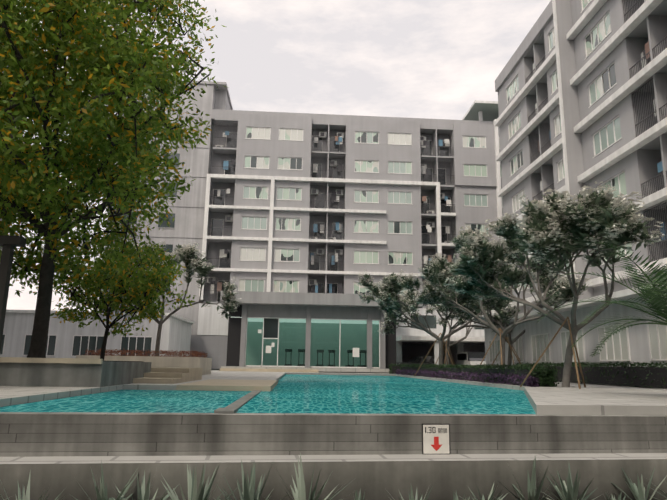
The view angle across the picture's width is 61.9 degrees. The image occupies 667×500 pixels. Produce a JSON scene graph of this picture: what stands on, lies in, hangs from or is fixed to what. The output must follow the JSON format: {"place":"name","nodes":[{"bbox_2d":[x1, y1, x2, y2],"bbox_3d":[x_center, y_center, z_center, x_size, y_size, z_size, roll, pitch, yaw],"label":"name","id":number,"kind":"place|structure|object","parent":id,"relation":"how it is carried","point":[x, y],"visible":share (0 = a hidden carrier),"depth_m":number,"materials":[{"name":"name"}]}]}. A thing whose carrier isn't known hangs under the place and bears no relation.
{"place":"outdoors","nodes":[
{"label":"outdoors","id":0,"kind":"place"},
{"bbox_2d":[0,309,193,357],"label":"annex building","id":1,"kind":"structure","parent":0,"point":[68,339],"depth_m":40.47,"materials":[{"name":"white paint"}]},
{"bbox_2d":[6,0,550,310],"label":"sky","id":2,"kind":"structure","parent":0,"point":[428,59],"materials":[{"name":"white"}]},
{"bbox_2d":[0,412,666,499],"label":"pool wall","id":3,"kind":"structure","parent":0,"point":[376,456],"depth_m":7.61,"materials":[{"name":"grey concrete"}]},
{"bbox_2d":[0,453,666,499],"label":"agave plants","id":4,"kind":"object","parent":3,"relation":"on","point":[569,491],"visible":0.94,"depth_m":6.67,"materials":[{"name":"green plant"}]},
{"bbox_2d":[422,424,449,453],"bbox_3d":[1.493,2.751,8.087,0.420,0.430,0.020,2,-12,-7],"label":"depth sign","id":5,"kind":"object","parent":3,"relation":"attached to","point":[435,438],"visible":0.98,"depth_m":8.08,"materials":[{"name":"white plastic"}]},
{"bbox_2d":[0,355,666,414],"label":"pool terrace","id":6,"kind":"structure","parent":0,"point":[130,384],"depth_m":13.11,"materials":[{"name":"stone"}]},
{"bbox_2d":[0,235,25,351],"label":"pergola post","id":7,"kind":"object","parent":6,"relation":"on","point":[8,244],"visible":1,"depth_m":12.63,"materials":[{"name":"grey"}]},
{"bbox_2d":[0,0,227,357],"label":"tree","id":8,"kind":"object","parent":6,"relation":"in","point":[92,44],"depth_m":14.13,"materials":[{"name":"green plant"}]},
{"bbox_2d":[50,227,195,360],"bbox_3d":[-8.756,2.269,22.715,6.122,6.292,5.832,2,-12,-4],"label":"tree","id":9,"kind":"object","parent":6,"relation":"in","point":[86,282],"depth_m":22.58,"materials":[{"name":"green plant"}]},
{"bbox_2d":[84,349,207,356],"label":"red planter shrubs","id":10,"kind":"object","parent":6,"relation":"on","point":[193,353],"visible":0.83,"depth_m":28.70,"materials":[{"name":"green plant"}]},
{"bbox_2d":[92,241,242,355],"bbox_3d":[-9.001,2.444,29.433,7.990,6.307,6.162,-3,-12,17],"label":"frangipani tree","id":11,"kind":"object","parent":6,"relation":"in","point":[202,271],"depth_m":29.68,"materials":[{"name":"green plant"}]},
{"bbox_2d":[98,80,506,372],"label":"apartment building","id":12,"kind":"structure","parent":6,"relation":"on","point":[294,224],"depth_m":53.29,"materials":[{"name":"grey paint"}]},
{"bbox_2d":[396,356,445,365],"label":"dark car","id":13,"kind":"object","parent":6,"relation":"on","point":[428,360],"visible":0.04,"depth_m":50.11,"materials":[{"name":"grey metal"}]},
{"bbox_2d":[389,363,473,373],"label":"hedge","id":14,"kind":"object","parent":6,"relation":"on","point":[390,368],"depth_m":43.53,"materials":[{"name":"plant"}]},
{"bbox_2d":[357,253,512,375],"bbox_3d":[6.590,4.133,34.312,10.422,7.245,9.272,2,-12,-4],"label":"frangipani tree","id":15,"kind":"object","parent":6,"relation":"on","point":[417,284],"depth_m":34.18,"materials":[{"name":"green plant"}]},
{"bbox_2d":[382,279,495,364],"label":"frangipani tree","id":16,"kind":"object","parent":6,"relation":"on","point":[451,329],"depth_m":40.64,"materials":[{"name":"green plant"}]},
{"bbox_2d":[396,369,539,386],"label":"purple bed plants","id":17,"kind":"object","parent":6,"relation":"on","point":[531,381],"visible":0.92,"depth_m":23.18,"materials":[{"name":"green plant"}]},
{"bbox_2d":[456,352,485,364],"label":"car","id":18,"kind":"object","parent":6,"relation":"on","point":[468,358],"visible":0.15,"depth_m":48.82,"materials":[{"name":"white metal"}]},
{"bbox_2d":[400,363,558,386],"bbox_3d":[6.228,6.566,30.006,1.210,0.896,23.778,2,-12,-4],"label":"hedge","id":19,"kind":"object","parent":6,"relation":"on","point":[543,379],"depth_m":21.88,"materials":[{"name":"plant"}]},
{"bbox_2d":[414,226,591,367],"bbox_3d":[8.701,2.402,26.822,8.455,7.663,8.777,2,-12,-4],"label":"frangipani tree","id":20,"kind":"object","parent":6,"relation":"on","point":[566,293],"depth_m":27.71,"materials":[{"name":"green plant"}]},
{"bbox_2d":[434,263,572,368],"bbox_3d":[9.595,4.093,33.258,7.394,6.987,8.860,9,-14,-33],"label":"frangipani tree","id":21,"kind":"object","parent":6,"relation":"on","point":[503,314],"depth_m":32.43,"materials":[{"name":"green plant"}]},
{"bbox_2d":[444,181,663,388],"bbox_3d":[7.011,1.229,17.637,5.922,6.189,7.746,2,-12,-4],"label":"frangipani tree","id":22,"kind":"object","parent":6,"relation":"on","point":[582,234],"depth_m":16.27,"materials":[{"name":"green plant"}]},
{"bbox_2d":[515,361,666,388],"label":"hedge","id":23,"kind":"object","parent":6,"relation":"on","point":[641,373],"depth_m":20.35,"materials":[{"name":"plant"}]},
{"bbox_2d":[472,0,666,368],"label":"building wing","id":24,"kind":"structure","parent":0,"point":[581,87],"depth_m":30.10,"materials":[{"name":"grey paint"}]},
{"bbox_2d":[538,241,666,356],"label":"palm","id":25,"kind":"object","parent":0,"point":[656,302],"depth_m":11.39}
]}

